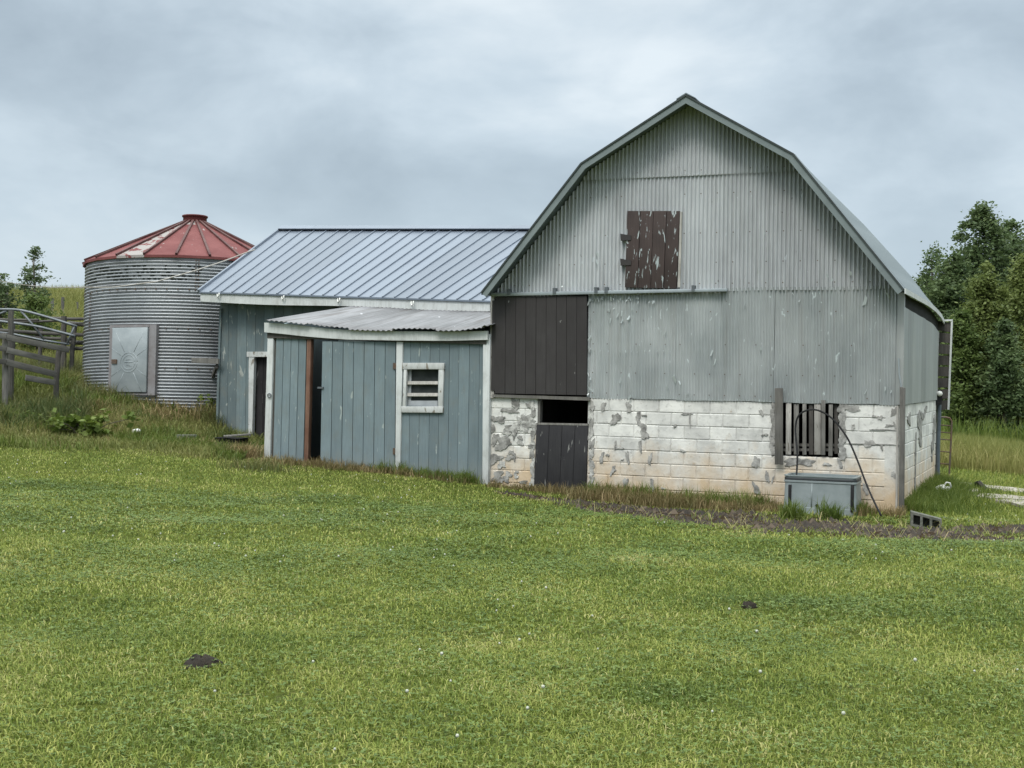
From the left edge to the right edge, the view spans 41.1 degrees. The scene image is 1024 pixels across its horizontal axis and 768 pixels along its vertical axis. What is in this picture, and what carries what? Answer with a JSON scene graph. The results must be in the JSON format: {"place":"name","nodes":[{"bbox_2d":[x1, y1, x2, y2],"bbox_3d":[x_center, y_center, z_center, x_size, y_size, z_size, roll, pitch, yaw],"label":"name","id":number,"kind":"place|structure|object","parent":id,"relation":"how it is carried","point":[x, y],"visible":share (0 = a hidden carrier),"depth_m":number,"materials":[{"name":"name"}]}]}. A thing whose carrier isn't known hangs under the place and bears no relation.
{"place":"outdoors","nodes":[
{"label":"outdoors","id":0,"kind":"place"},
{"bbox_2d":[0,329,1023,767],"bbox_3d":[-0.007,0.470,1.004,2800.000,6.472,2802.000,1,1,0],"label":"ground","id":1,"kind":"structure","parent":0,"point":[266,695],"depth_m":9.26,"materials":[{"name":"plant"}]},
{"bbox_2d":[0,273,24,341],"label":"bush","id":2,"kind":"object","parent":1,"relation":"on","point":[4,288],"visible":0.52,"depth_m":35.95,"materials":[{"name":"green plant"}]},
{"bbox_2d":[4,246,64,334],"bbox_3d":[-12.634,-2.136,35.933,1.454,3.033,1.305,1,1,0],"label":"young tree","id":3,"kind":"object","parent":1,"relation":"on","point":[35,251],"visible":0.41,"depth_m":35.92,"materials":[{"name":"green plant"}]},
{"bbox_2d":[0,310,69,404],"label":"plank fence","id":4,"kind":"object","parent":1,"relation":"on","point":[9,352],"visible":0.94,"depth_m":26.05,"materials":[{"name":"grey wood"}]},
{"bbox_2d":[0,308,76,344],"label":"metal gate","id":5,"kind":"structure","parent":4,"relation":"attached to","point":[22,311],"depth_m":27.57,"materials":[{"name":"grey metal"}]},
{"bbox_2d":[14,292,64,352],"bbox_3d":[-12.208,-1.397,35.116,1.445,1.928,1.897,1,1,16],"label":"bush","id":6,"kind":"object","parent":1,"relation":"on","point":[32,304],"visible":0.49,"depth_m":34.86,"materials":[{"name":"green plant"}]},
{"bbox_2d":[0,316,83,374],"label":"rail fence","id":7,"kind":"object","parent":1,"relation":"on","point":[73,341],"visible":0.44,"depth_m":29.82,"materials":[{"name":"grey wood"}]},
{"bbox_2d":[0,282,84,370],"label":"hill grass","id":8,"kind":"structure","parent":1,"relation":"on","point":[72,296],"depth_m":43.46,"materials":[{"name":"green plant"}]},
{"bbox_2d":[14,410,77,422],"bbox_3d":[-8.614,0.665,25.173,1.100,0.366,0.753,1,1,-32],"label":"leafy weed","id":9,"kind":"object","parent":1,"relation":"on","point":[37,415],"visible":0.19,"depth_m":25.06,"materials":[{"name":"green plant"}]},
{"bbox_2d":[0,377,96,435],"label":"fence weeds","id":10,"kind":"object","parent":1,"relation":"on","point":[64,407],"visible":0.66,"depth_m":25.45,"materials":[{"name":"green plant"}]},
{"bbox_2d":[61,297,63,312],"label":"fence post","id":11,"kind":"object","parent":1,"relation":"on","point":[62,304],"visible":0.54,"depth_m":41.94,"materials":[{"name":"grey wood"}]},
{"bbox_2d":[45,408,143,437],"bbox_3d":[-7.647,0.733,24.680,1.816,0.601,1.166,1,1,0],"label":"leafy weed","id":12,"kind":"object","parent":1,"relation":"on","point":[93,424],"visible":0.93,"depth_m":24.64,"materials":[{"name":"green plant"}]},
{"bbox_2d":[0,360,264,460],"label":"rough grass","id":13,"kind":"structure","parent":1,"relation":"on","point":[204,452],"depth_m":25.35,"materials":[{"name":"green plant"}]},
{"bbox_2d":[0,349,307,473],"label":"tall weeds","id":14,"kind":"object","parent":1,"relation":"on","point":[254,466],"visible":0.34,"depth_m":27.44,"materials":[{"name":"green plant"}]},
{"bbox_2d":[9,390,301,467],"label":"weed clumps","id":15,"kind":"object","parent":1,"relation":"on","point":[251,453],"visible":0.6,"depth_m":26.49,"materials":[{"name":"green plant"}]},
{"bbox_2d":[81,214,254,410],"bbox_3d":[-7.039,-1.410,30.058,4.725,4.653,4.872,1,1,0],"label":"grain bin","id":16,"kind":"object","parent":1,"relation":"on","point":[146,340],"visible":0.55,"depth_m":27.91,"materials":[{"name":"metal"}]},
{"bbox_2d":[176,434,195,439],"bbox_3d":[-6.069,1.067,25.439,0.380,0.250,0.190,1,1,-20],"label":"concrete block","id":17,"kind":"object","parent":1,"relation":"on","point":[190,435],"depth_m":25.38,"materials":[{"name":"grey concrete"}]},
{"bbox_2d":[182,654,222,669],"bbox_3d":[-1.696,1.486,7.359,0.218,0.050,0.223,1,1,36],"label":"dung pat","id":18,"kind":"object","parent":1,"relation":"on","point":[199,661],"visible":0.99,"depth_m":7.31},
{"bbox_2d":[168,394,255,410],"bbox_3d":[-6.070,0.440,27.857,1.830,0.531,1.116,1,1,0],"label":"leafy weed","id":19,"kind":"object","parent":1,"relation":"on","point":[208,395],"visible":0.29,"depth_m":27.72,"materials":[{"name":"green plant"}]},
{"bbox_2d":[211,364,217,377],"bbox_3d":[-6.388,0.005,28.794,0.050,0.856,3.765,1,1,-17],"label":"leaning pole","id":20,"kind":"object","parent":1,"relation":"on","point":[214,371],"visible":0.43,"depth_m":27.39,"materials":[{"name":"grey wood"}]},
{"bbox_2d":[191,357,219,363],"bbox_3d":[-6.093,-0.464,27.123,0.781,0.119,0.030,1,1,35],"label":"loose board","id":21,"kind":"object","parent":20,"relation":"attached to","point":[205,360],"visible":1,"depth_m":27.10,"materials":[{"name":"grey wood"}]},
{"bbox_2d":[214,437,247,445],"bbox_3d":[-5.124,1.100,24.952,0.570,0.245,0.390,1,1,22],"label":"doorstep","id":22,"kind":"object","parent":1,"relation":"on","point":[239,439],"visible":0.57,"depth_m":24.80,"materials":[{"name":"grey wood"}]},
{"bbox_2d":[223,433,250,436],"bbox_3d":[-4.997,0.933,24.833,0.483,0.064,0.160,1,1,-19],"label":"plank","id":23,"kind":"object","parent":22,"relation":"on","point":[247,434],"visible":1,"depth_m":24.78,"materials":[{"name":"grey wood"}]},
{"bbox_2d":[257,452,481,484],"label":"dry weeds","id":24,"kind":"object","parent":1,"relation":"on","point":[347,468],"visible":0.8,"depth_m":22.67,"materials":[{"name":"plant"}]},
{"bbox_2d":[264,306,494,484],"bbox_3d":[-1.863,0.204,23.973,4.352,3.387,2.648,1,1,23],"label":"lean to","id":25,"kind":"object","parent":1,"relation":"on","point":[418,399],"visible":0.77,"depth_m":22.96,"materials":[{"name":"blue paint"}]},
{"bbox_2d":[317,341,395,470],"bbox_3d":[-2.612,0.439,23.054,1.491,2.308,0.060,1,1,20],"label":"door","id":26,"kind":"structure","parent":25,"relation":"in","point":[358,400],"depth_m":23.04,"materials":[{"name":"blue paint"}]},
{"bbox_2d":[401,363,444,412],"bbox_3d":[-1.457,0.064,22.641,0.773,0.835,0.130,1,1,22],"label":"window","id":27,"kind":"structure","parent":25,"relation":"in","point":[423,390],"depth_m":22.66,"materials":[{"name":"white paint"}]},
{"bbox_2d":[197,225,587,437],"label":"shed","id":28,"kind":"structure","parent":1,"relation":"on","point":[285,270],"depth_m":26.82,"materials":[{"name":"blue metal"}]},
{"bbox_2d":[1,249,254,287],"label":"cable","id":29,"kind":"object","parent":28,"relation":"attached to","point":[145,282],"visible":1,"depth_m":26.35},
{"bbox_2d":[256,357,266,437],"bbox_3d":[-4.870,0.469,26.807,0.346,2.014,0.032,1,1,23],"label":"door","id":30,"kind":"structure","parent":28,"relation":"in","point":[261,361],"depth_m":26.81,"materials":[{"name":"wood"}]},
{"bbox_2d":[366,459,483,484],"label":"grass tufts","id":31,"kind":"object","parent":1,"relation":"on","point":[426,471],"visible":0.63,"depth_m":22.24,"materials":[{"name":"plant"}]},
{"bbox_2d":[484,477,603,494],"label":"dry weeds","id":32,"kind":"object","parent":1,"relation":"on","point":[553,489],"visible":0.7,"depth_m":21.51,"materials":[{"name":"plant"}]},
{"bbox_2d":[559,478,783,512],"bbox_3d":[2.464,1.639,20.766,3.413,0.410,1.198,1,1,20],"label":"grass tufts","id":33,"kind":"object","parent":1,"relation":"on","point":[739,498],"visible":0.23,"depth_m":20.47,"materials":[{"name":"plant"}]},
{"bbox_2d":[481,93,952,510],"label":"barn","id":34,"kind":"structure","parent":1,"relation":"on","point":[740,293],"depth_m":20.93,"materials":[{"name":"grey metal"}]},
{"bbox_2d":[491,296,586,394],"bbox_3d":[0.435,-0.621,21.836,1.648,1.569,0.049,1,1,22],"label":"sliding door","id":35,"kind":"structure","parent":34,"relation":"in","point":[539,343],"depth_m":21.81,"materials":[{"name":"brown paint"}]},
{"bbox_2d":[534,423,588,489],"bbox_3d":[0.786,1.148,21.751,0.910,1.058,0.048,1,1,22],"label":"stable door","id":36,"kind":"structure","parent":34,"relation":"in","point":[561,450],"depth_m":21.73,"materials":[{"name":"paint"}]},
{"bbox_2d":[620,211,679,288],"bbox_3d":[2.127,-2.078,21.111,0.944,1.216,0.065,1,1,22],"label":"hay door","id":37,"kind":"structure","parent":34,"relation":"in","point":[652,237],"depth_m":21.08,"materials":[{"name":"brown paint"}]},
{"bbox_2d":[937,319,952,410],"bbox_3d":[7.928,-0.346,25.015,0.254,1.674,0.100,1,1,22],"label":"side door","id":38,"kind":"structure","parent":34,"relation":"in","point":[948,327],"depth_m":25.00,"materials":[{"name":"wood"}]},
{"bbox_2d":[741,601,756,608],"bbox_3d":[1.751,1.632,10.119,0.126,0.048,0.124,1,1,27],"label":"dung pat","id":39,"kind":"object","parent":1,"relation":"on","point":[746,604],"visible":1,"depth_m":10.10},
{"bbox_2d":[494,490,1023,541],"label":"mud clods","id":40,"kind":"object","parent":1,"relation":"on","point":[811,522],"visible":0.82,"depth_m":17.78,"materials":[{"name":"brown soil"}]},
{"bbox_2d":[501,484,1021,541],"bbox_3d":[2.885,1.735,17.938,8.083,0.287,4.770,1,1,20],"label":"dead straw","id":41,"kind":"object","parent":1,"relation":"on","point":[800,521],"visible":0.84,"depth_m":17.65,"materials":[{"name":"brown plant"}]},
{"bbox_2d":[536,496,1020,541],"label":"strip grass","id":42,"kind":"structure","parent":1,"relation":"on","point":[812,513],"depth_m":18.11,"materials":[{"name":"green plant"}]},
{"bbox_2d":[760,498,811,520],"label":"grass tufts","id":43,"kind":"object","parent":1,"relation":"on","point":[790,510],"visible":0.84,"depth_m":18.48,"materials":[{"name":"green plant"}]},
{"bbox_2d":[783,472,861,516],"bbox_3d":[4.488,1.595,19.723,1.061,0.558,0.602,1,1,22],"label":"water tank","id":44,"kind":"object","parent":1,"relation":"on","point":[844,490],"visible":0.79,"depth_m":19.48,"materials":[{"name":"grey plastic"}]},
{"bbox_2d":[807,494,844,519],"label":"grass tufts","id":45,"kind":"object","parent":1,"relation":"on","point":[832,512],"visible":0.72,"depth_m":18.86,"materials":[{"name":"green plant"}]},
{"bbox_2d":[795,409,881,515],"bbox_3d":[4.701,1.094,19.567,0.474,1.444,1.643,0,1,-44],"label":"hose","id":46,"kind":"object","parent":1,"relation":"on","point":[857,460],"visible":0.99,"depth_m":19.82,"materials":[{"name":"black plastic"}]},
{"bbox_2d":[849,499,874,516],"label":"grass tufts","id":47,"kind":"object","parent":1,"relation":"on","point":[863,505],"visible":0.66,"depth_m":19.30,"materials":[{"name":"green plant"}]},
{"bbox_2d":[844,502,912,518],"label":"dry weeds","id":48,"kind":"object","parent":1,"relation":"on","point":[893,512],"visible":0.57,"depth_m":19.27,"materials":[{"name":"plant"}]},
{"bbox_2d":[909,272,929,301],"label":"cedar tree","id":49,"kind":"object","parent":1,"relation":"on","point":[918,283],"depth_m":63.83,"materials":[{"name":"green plant"}]},
{"bbox_2d":[910,510,941,527],"bbox_3d":[5.461,1.821,18.015,0.390,0.278,0.190,1,1,14],"label":"concrete block","id":50,"kind":"object","parent":1,"relation":"on","point":[918,519],"depth_m":17.98,"materials":[{"name":"grey concrete"}]},
{"bbox_2d":[916,241,947,300],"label":"thin tree","id":51,"kind":"object","parent":1,"relation":"on","point":[935,252],"visible":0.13,"depth_m":61.80,"materials":[{"name":"green plant"}]},
{"bbox_2d":[912,250,979,415],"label":"cedar tree","id":52,"kind":"object","parent":1,"relation":"on","point":[950,278],"visible":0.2,"depth_m":59.54,"materials":[{"name":"green plant"}]},
{"bbox_2d":[940,416,952,476],"bbox_3d":[8.970,1.509,28.514,0.439,1.669,0.040,1,1,0],"label":"rusty frame","id":53,"kind":"object","parent":1,"relation":"on","point":[950,440],"visible":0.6,"depth_m":28.50,"materials":[{"name":"metal"}]},
{"bbox_2d":[904,472,1023,518],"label":"side grass","id":54,"kind":"structure","parent":1,"relation":"on","point":[924,495],"depth_m":21.40,"materials":[{"name":"green plant"}]},
{"bbox_2d":[938,308,992,433],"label":"cedar tree","id":55,"kind":"object","parent":1,"relation":"on","point":[963,396],"visible":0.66,"depth_m":53.56,"materials":[{"name":"green plant"}]},
{"bbox_2d":[925,199,1023,325],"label":"tall cedar","id":56,"kind":"object","parent":1,"relation":"on","point":[982,221],"visible":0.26,"depth_m":63.28,"materials":[{"name":"green plant"}]},
{"bbox_2d":[941,412,1023,441],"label":"meadow weeds","id":57,"kind":"object","parent":1,"relation":"on","point":[987,430],"visible":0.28,"depth_m":49.15,"materials":[{"name":"green plant"}]},
{"bbox_2d":[950,260,1023,430],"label":"olive tree","id":58,"kind":"object","parent":1,"relation":"on","point":[987,303],"visible":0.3,"depth_m":54.56,"materials":[{"name":"green plant"}]},
{"bbox_2d":[969,316,1023,437],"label":"cedar tree","id":59,"kind":"object","parent":1,"relation":"on","point":[1002,376],"visible":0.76,"depth_m":52.64,"materials":[{"name":"green plant"}]},
{"bbox_2d":[969,493,1023,499],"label":"broken slab","id":60,"kind":"object","parent":1,"relation":"on","point":[1011,496],"depth_m":22.69,"materials":[{"name":"concrete"}]},
{"bbox_2d":[991,486,1023,492],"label":"broken slab","id":61,"kind":"object","parent":1,"relation":"on","point":[1015,489],"depth_m":25.93,"materials":[{"name":"concrete"}]},
{"bbox_2d":[995,499,1023,506],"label":"broken slab","id":62,"kind":"object","parent":1,"relation":"on","point":[1017,502],"depth_m":21.75,"materials":[{"name":"concrete"}]},
{"bbox_2d":[998,218,1023,424],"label":"cedar tree","id":63,"kind":"object","parent":1,"relation":"on","point":[1011,223],"visible":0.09,"depth_m":65.60,"materials":[{"name":"green plant"}]},
{"bbox_2d":[999,252,1023,430],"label":"olive tree","id":64,"kind":"object","parent":1,"relation":"on","point":[1016,280],"visible":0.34,"depth_m":55.55,"materials":[{"name":"green plant"}]},
{"bbox_2d":[0,0,1023,289],"label":"sky","id":65,"kind":"structure","parent":0,"point":[121,120],"materials":[{"name":"grey"}]},
{"bbox_2d":[865,465,1023,521],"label":"yard grass","id":66,"kind":"structure","parent":0,"point":[986,481],"depth_m":23.73,"materials":[{"name":"green plant"}]},
{"bbox_2d":[940,430,1023,474],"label":"meadow grass","id":67,"kind":"structure","parent":0,"point":[991,454],"depth_m":31.50,"materials":[{"name":"green plant"}]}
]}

